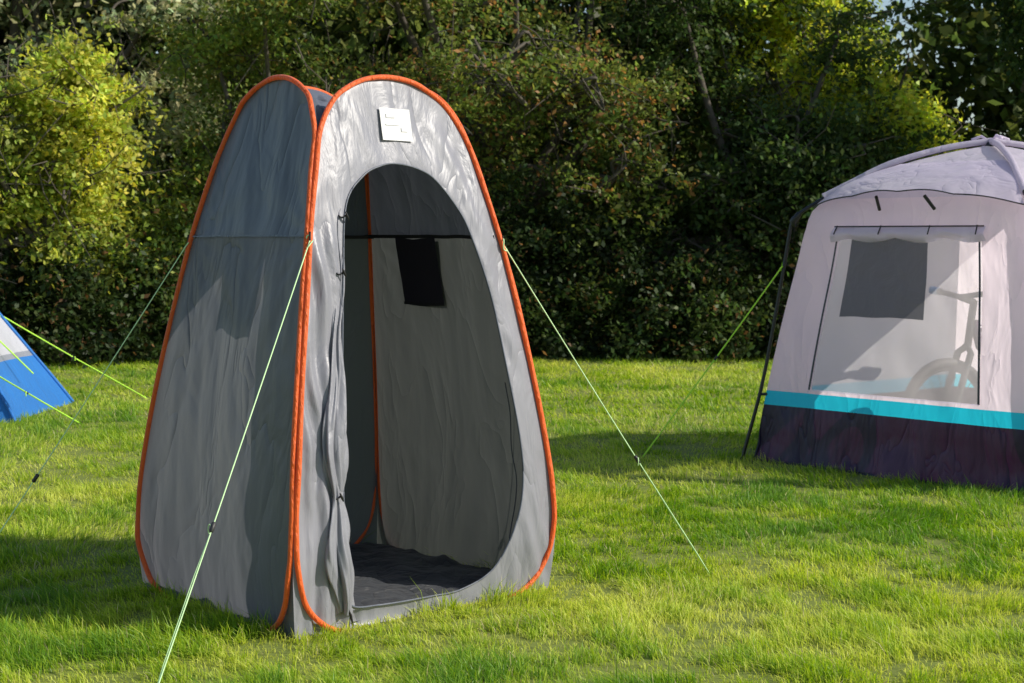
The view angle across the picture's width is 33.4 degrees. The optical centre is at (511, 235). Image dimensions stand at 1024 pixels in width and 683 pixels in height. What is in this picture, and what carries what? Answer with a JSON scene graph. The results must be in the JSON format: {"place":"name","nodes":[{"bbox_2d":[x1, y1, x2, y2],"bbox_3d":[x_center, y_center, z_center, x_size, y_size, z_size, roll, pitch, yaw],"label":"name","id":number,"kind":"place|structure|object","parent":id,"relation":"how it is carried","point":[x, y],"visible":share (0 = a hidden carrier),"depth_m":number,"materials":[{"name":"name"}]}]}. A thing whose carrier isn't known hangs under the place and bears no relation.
{"place":"outdoors","nodes":[
{"label":"outdoors","id":0,"kind":"place"},
{"bbox_2d":[0,242,1023,682],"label":"ground","id":1,"kind":"structure","parent":0,"point":[560,578],"depth_m":6.99,"materials":[{"name":"green plant"}]},
{"bbox_2d":[0,313,146,423],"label":"blue dome tent","id":2,"kind":"object","parent":1,"relation":"on","point":[29,382],"visible":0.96,"depth_m":13.24,"materials":[{"name":"blue fabric"}]},
{"bbox_2d":[0,0,175,362],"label":"hazel tree","id":3,"kind":"object","parent":1,"relation":"on","point":[74,154],"visible":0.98,"depth_m":17.82,"materials":[{"name":"green plant"}]},
{"bbox_2d":[0,0,282,295],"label":"ash tree","id":4,"kind":"object","parent":1,"relation":"on","point":[138,30],"visible":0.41,"depth_m":22.07,"materials":[{"name":"green plant"}]},
{"bbox_2d":[102,0,375,303],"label":"hawthorn tree","id":5,"kind":"object","parent":1,"relation":"on","point":[219,45],"visible":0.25,"depth_m":19.32,"materials":[{"name":"green plant"}]},
{"bbox_2d":[0,74,708,682],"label":"changing tent","id":6,"kind":"object","parent":1,"relation":"on","point":[346,356],"visible":0.99,"depth_m":6.41,"materials":[{"name":"grey fabric"}]},
{"bbox_2d":[395,237,443,302],"bbox_3d":[-0.375,0.143,6.909,0.055,0.274,0.266,0,0,-41],"label":"mesh window","id":7,"kind":"structure","parent":6,"relation":"in","point":[417,258],"depth_m":6.91,"materials":[{"name":"black fabric"}]},
{"bbox_2d":[0,108,853,368],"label":"hedgerow","id":8,"kind":"object","parent":1,"relation":"on","point":[693,328],"visible":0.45,"depth_m":18.55,"materials":[{"name":"green plant"}]},
{"bbox_2d":[151,0,740,348],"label":"apple tree","id":9,"kind":"object","parent":1,"relation":"on","point":[487,123],"visible":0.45,"depth_m":19.27,"materials":[{"name":"green plant"}]},
{"bbox_2d":[0,0,1023,343],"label":"woodland","id":10,"kind":"object","parent":1,"relation":"on","point":[992,106],"visible":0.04,"depth_m":23.09,"materials":[{"name":"green plant"}]},
{"bbox_2d":[545,0,960,352],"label":"holly tree","id":11,"kind":"object","parent":1,"relation":"on","point":[849,149],"visible":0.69,"depth_m":19.64,"materials":[{"name":"green plant"}]},
{"bbox_2d":[641,134,1023,492],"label":"utility tent","id":12,"kind":"object","parent":1,"relation":"on","point":[871,325],"visible":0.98,"depth_m":9.80,"materials":[{"name":"grey fabric"}]},
{"bbox_2d":[903,286,982,403],"bbox_3d":[2.972,0.820,9.879,1.651,1.046,0.636,0,0,-12],"label":"bicycle","id":13,"kind":"object","parent":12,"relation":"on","point":[966,370],"visible":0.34,"depth_m":9.75,"materials":[{"name":"metal"}]},
{"bbox_2d":[673,0,1007,163],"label":"oak tree","id":14,"kind":"object","parent":1,"relation":"on","point":[786,36],"visible":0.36,"depth_m":20.50,"materials":[{"name":"green plant"}]},
{"bbox_2d":[932,0,1023,149],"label":"yew tree","id":15,"kind":"object","parent":1,"relation":"on","point":[1012,38],"visible":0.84,"depth_m":18.99,"materials":[{"name":"green plant"}]},
{"bbox_2d":[15,0,1022,238],"label":"sky","id":16,"kind":"structure","parent":0,"point":[908,4],"materials":[{"name":"white"}]}
]}

